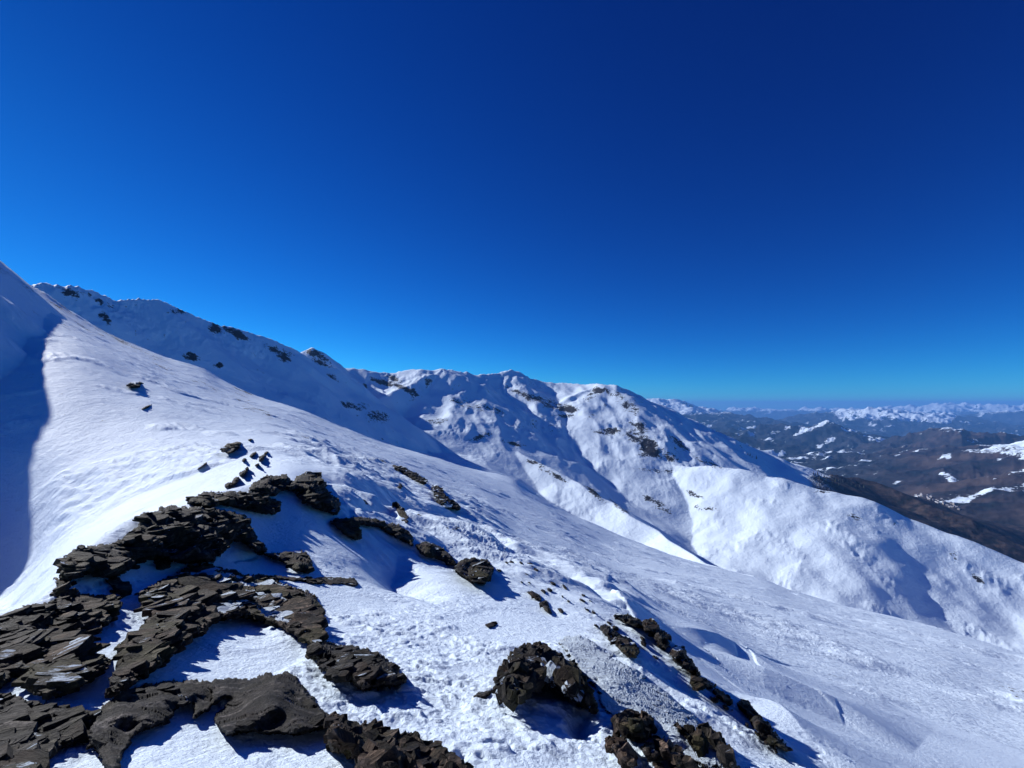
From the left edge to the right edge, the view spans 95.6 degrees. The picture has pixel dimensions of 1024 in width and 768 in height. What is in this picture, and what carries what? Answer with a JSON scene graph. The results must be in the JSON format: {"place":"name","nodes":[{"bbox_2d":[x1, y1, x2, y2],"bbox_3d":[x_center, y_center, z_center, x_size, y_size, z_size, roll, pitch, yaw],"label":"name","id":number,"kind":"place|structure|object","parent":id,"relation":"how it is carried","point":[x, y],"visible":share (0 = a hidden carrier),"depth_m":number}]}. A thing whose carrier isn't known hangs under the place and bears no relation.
{"place":"outdoors","nodes":[
{"label":"outdoors","id":0,"kind":"place"},
{"bbox_2d":[0,464,1023,767],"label":"snow ground","id":1,"kind":"structure","parent":0,"point":[416,616],"depth_m":6.54},
{"bbox_2d":[0,599,57,688],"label":"rock","id":2,"kind":"object","parent":1,"relation":"on","point":[25,631],"visible":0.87,"depth_m":3.43},
{"bbox_2d":[0,692,103,767],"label":"rock","id":3,"kind":"object","parent":1,"relation":"on","point":[36,734],"visible":0.94,"depth_m":2.35},
{"bbox_2d":[11,577,122,699],"bbox_3d":[-4.017,2.250,4.357,0.647,0.858,4.391,2,-3,-41],"label":"rock outcrop","id":4,"kind":"object","parent":1,"relation":"on","point":[71,660],"visible":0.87,"depth_m":3.30},
{"bbox_2d":[53,540,163,580],"bbox_3d":[-5.677,2.513,6.862,1.017,1.082,4.654,2,-3,-31],"label":"rock outcrop","id":5,"kind":"object","parent":1,"relation":"on","point":[116,558],"visible":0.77,"depth_m":5.30},
{"bbox_2d":[105,576,131,596],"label":"rock","id":6,"kind":"object","parent":1,"relation":"on","point":[120,586],"visible":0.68,"depth_m":5.20},
{"bbox_2d":[86,679,212,767],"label":"rock","id":7,"kind":"object","parent":1,"relation":"on","point":[122,719],"visible":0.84,"depth_m":2.54},
{"bbox_2d":[153,557,172,569],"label":"rock","id":8,"kind":"object","parent":1,"relation":"on","point":[161,563],"visible":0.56,"depth_m":6.60},
{"bbox_2d":[117,505,266,563],"bbox_3d":[-6.030,3.085,9.408,2.154,1.950,7.233,1,-3,-21],"label":"rock outcrop","id":9,"kind":"object","parent":1,"relation":"on","point":[194,534],"visible":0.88,"depth_m":7.25},
{"bbox_2d":[104,562,328,698],"bbox_3d":[-3.470,2.785,5.711,2.279,1.828,6.614,1,-3,-24],"label":"rock ledge","id":10,"kind":"object","parent":1,"relation":"on","point":[182,608],"visible":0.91,"depth_m":4.82},
{"bbox_2d":[185,490,281,514],"bbox_3d":[-6.797,3.186,12.595,1.979,1.404,6.747,0,-3,-7],"label":"rock ledge","id":11,"kind":"object","parent":1,"relation":"on","point":[255,502],"visible":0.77,"depth_m":10.60},
{"bbox_2d":[231,476,238,484],"bbox_3d":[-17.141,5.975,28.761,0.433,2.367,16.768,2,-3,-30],"label":"rock","id":12,"kind":"object","parent":1,"relation":"on","point":[235,480],"visible":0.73,"depth_m":24.15},
{"bbox_2d":[239,470,247,475],"bbox_3d":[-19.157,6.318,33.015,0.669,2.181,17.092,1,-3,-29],"label":"rock","id":13,"kind":"object","parent":1,"relation":"on","point":[243,473],"visible":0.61,"depth_m":27.29},
{"bbox_2d":[258,454,265,461],"bbox_3d":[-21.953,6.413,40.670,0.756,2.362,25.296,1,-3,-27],"label":"rock","id":14,"kind":"object","parent":1,"relation":"on","point":[261,457],"visible":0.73,"depth_m":32.40},
{"bbox_2d":[210,671,329,736],"bbox_3d":[-1.701,2.256,3.312,0.782,1.085,2.464,2,-3,-34],"label":"rock slab","id":15,"kind":"object","parent":1,"relation":"on","point":[283,703],"visible":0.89,"depth_m":2.67},
{"bbox_2d":[248,474,292,495],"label":"rock","id":16,"kind":"object","parent":1,"relation":"on","point":[272,485],"visible":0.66,"depth_m":12.82},
{"bbox_2d":[257,549,314,573],"bbox_3d":[-4.604,3.658,9.368,1.184,0.807,2.922,1,-3,-23],"label":"rock","id":17,"kind":"object","parent":1,"relation":"on","point":[301,562],"visible":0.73,"depth_m":8.77},
{"bbox_2d":[257,574,357,586],"bbox_3d":[-3.513,3.756,8.714,1.583,1.115,2.574,-2,-3,33],"label":"rock ledge","id":18,"kind":"object","parent":1,"relation":"on","point":[335,580],"visible":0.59,"depth_m":8.15},
{"bbox_2d":[286,471,340,514],"bbox_3d":[-6.878,4.074,15.916,1.971,2.152,7.052,1,-3,-19],"label":"rock","id":19,"kind":"object","parent":1,"relation":"on","point":[310,487],"visible":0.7,"depth_m":13.56},
{"bbox_2d":[305,640,407,692],"bbox_3d":[-1.554,2.779,4.725,1.040,1.587,3.808,1,-3,-24],"label":"rock slab","id":20,"kind":"object","parent":1,"relation":"on","point":[362,669],"visible":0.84,"depth_m":3.32},
{"bbox_2d":[330,516,413,545],"bbox_3d":[-5.014,5.415,17.471,3.016,2.778,10.228,0,-3,-8],"label":"rock ledge","id":21,"kind":"object","parent":1,"relation":"on","point":[349,527],"visible":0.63,"depth_m":14.23},
{"bbox_2d":[323,710,473,767],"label":"rock","id":22,"kind":"object","parent":1,"relation":"on","point":[374,743],"visible":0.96,"depth_m":1.97},
{"bbox_2d":[392,502,408,522],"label":"rock","id":23,"kind":"object","parent":1,"relation":"on","point":[400,510],"visible":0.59,"depth_m":19.92},
{"bbox_2d":[415,541,456,565],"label":"rock","id":24,"kind":"object","parent":1,"relation":"on","point":[429,549],"visible":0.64,"depth_m":14.46},
{"bbox_2d":[454,557,493,584],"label":"rock","id":25,"kind":"object","parent":1,"relation":"on","point":[474,569],"visible":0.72,"depth_m":11.32},
{"bbox_2d":[473,690,494,697],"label":"rock","id":26,"kind":"object","parent":1,"relation":"on","point":[479,694],"visible":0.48,"depth_m":3.30},
{"bbox_2d":[485,621,496,627],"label":"rock","id":27,"kind":"object","parent":1,"relation":"on","point":[492,624],"visible":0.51,"depth_m":6.66},
{"bbox_2d":[527,591,541,600],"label":"rock","id":28,"kind":"object","parent":1,"relation":"on","point":[534,595],"visible":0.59,"depth_m":10.79},
{"bbox_2d":[539,600,551,612],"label":"rock","id":29,"kind":"object","parent":1,"relation":"on","point":[544,604],"visible":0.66,"depth_m":9.43},
{"bbox_2d":[493,641,598,713],"bbox_3d":[0.355,3.283,5.502,1.154,2.679,5.701,0,-3,0],"label":"rock","id":30,"kind":"object","parent":1,"relation":"on","point":[525,671],"visible":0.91,"depth_m":3.13},
{"bbox_2d":[600,624,639,657],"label":"rock","id":31,"kind":"object","parent":1,"relation":"on","point":[627,647],"visible":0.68,"depth_m":5.64},
{"bbox_2d":[605,731,637,767],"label":"rock","id":32,"kind":"object","parent":1,"relation":"on","point":[621,749],"visible":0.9,"depth_m":2.08},
{"bbox_2d":[613,613,640,627],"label":"rock","id":33,"kind":"object","parent":1,"relation":"on","point":[627,618],"visible":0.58,"depth_m":9.03},
{"bbox_2d":[610,708,657,742],"bbox_3d":[0.874,2.569,3.475,0.412,1.699,2.585,-1,-3,17],"label":"rock","id":34,"kind":"object","parent":1,"relation":"on","point":[635,726],"visible":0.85,"depth_m":2.49},
{"bbox_2d":[558,635,722,767],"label":"snow","id":35,"kind":"structure","parent":1,"relation":"on","point":[618,686],"depth_m":3.99},
{"bbox_2d":[641,741,659,761],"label":"rock","id":36,"kind":"object","parent":1,"relation":"on","point":[650,752],"visible":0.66,"depth_m":2.16},
{"bbox_2d":[641,618,671,649],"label":"rock","id":37,"kind":"object","parent":1,"relation":"on","point":[651,628],"visible":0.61,"depth_m":8.13},
{"bbox_2d":[652,762,663,767],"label":"rock","id":38,"kind":"object","parent":1,"relation":"on","point":[657,764],"visible":0.92,"depth_m":2.14},
{"bbox_2d":[653,736,699,767],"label":"rock","id":39,"kind":"object","parent":1,"relation":"on","point":[668,750],"visible":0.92,"depth_m":2.16},
{"bbox_2d":[670,645,700,675],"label":"rock","id":40,"kind":"object","parent":1,"relation":"on","point":[678,654],"visible":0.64,"depth_m":5.94},
{"bbox_2d":[673,722,708,757],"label":"rock","id":41,"kind":"object","parent":1,"relation":"on","point":[697,740],"visible":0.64,"depth_m":2.67},
{"bbox_2d":[690,673,716,690],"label":"rock","id":42,"kind":"object","parent":1,"relation":"on","point":[697,683],"visible":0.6,"depth_m":5.47},
{"bbox_2d":[711,697,718,702],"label":"rock","id":43,"kind":"object","parent":1,"relation":"on","point":[714,699],"visible":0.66,"depth_m":5.21},
{"bbox_2d":[696,722,740,767],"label":"rock","id":44,"kind":"object","parent":1,"relation":"on","point":[725,754],"visible":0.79,"depth_m":2.08},
{"bbox_2d":[713,688,732,705],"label":"rock","id":45,"kind":"object","parent":1,"relation":"on","point":[723,696],"visible":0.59,"depth_m":5.39},
{"bbox_2d":[737,699,792,751],"bbox_3d":[2.876,4.006,5.230,0.609,2.248,3.723,-1,-3,24],"label":"rock","id":46,"kind":"object","parent":1,"relation":"on","point":[763,728],"visible":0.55,"depth_m":3.93},
{"bbox_2d":[0,261,1023,750],"bbox_3d":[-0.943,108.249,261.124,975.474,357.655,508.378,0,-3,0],"label":"snow slope","id":47,"kind":"structure","parent":0,"point":[92,449],"depth_m":65.80},
{"bbox_2d":[126,382,143,387],"bbox_3d":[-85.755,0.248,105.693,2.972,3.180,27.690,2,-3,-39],"label":"boulder","id":48,"kind":"object","parent":47,"relation":"on","point":[134,385],"visible":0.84,"depth_m":96.95},
{"bbox_2d":[225,482,232,488],"bbox_3d":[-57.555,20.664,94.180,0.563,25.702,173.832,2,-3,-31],"label":"rock","id":49,"kind":"object","parent":47,"relation":"on","point":[228,485],"visible":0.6,"depth_m":21.70},
{"bbox_2d":[220,442,240,453],"bbox_3d":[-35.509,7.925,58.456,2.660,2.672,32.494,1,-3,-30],"label":"rock","id":50,"kind":"object","parent":47,"relation":"on","point":[228,448],"visible":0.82,"depth_m":46.57},
{"bbox_2d":[392,464,427,484],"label":"rock outcrop","id":51,"kind":"object","parent":47,"relation":"on","point":[415,476],"visible":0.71,"depth_m":80.43},
{"bbox_2d":[430,485,459,510],"bbox_3d":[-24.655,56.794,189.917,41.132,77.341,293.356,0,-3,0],"label":"rock outcrop","id":52,"kind":"object","parent":47,"relation":"on","point":[443,499],"visible":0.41,"depth_m":48.64},
{"bbox_2d":[0,0,1023,410],"label":"sky","id":53,"kind":"structure","parent":0,"point":[716,204]},
{"bbox_2d":[31,283,1023,653],"bbox_3d":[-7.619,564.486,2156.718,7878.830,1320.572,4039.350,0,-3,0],"label":"mountains","id":54,"kind":"structure","parent":0,"point":[625,463],"depth_m":1016.54},
{"bbox_2d":[647,398,1023,525],"bbox_3d":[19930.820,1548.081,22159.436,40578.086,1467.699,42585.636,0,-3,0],"label":"hills","id":55,"kind":"structure","parent":0,"point":[967,458],"depth_m":5039.32}
]}

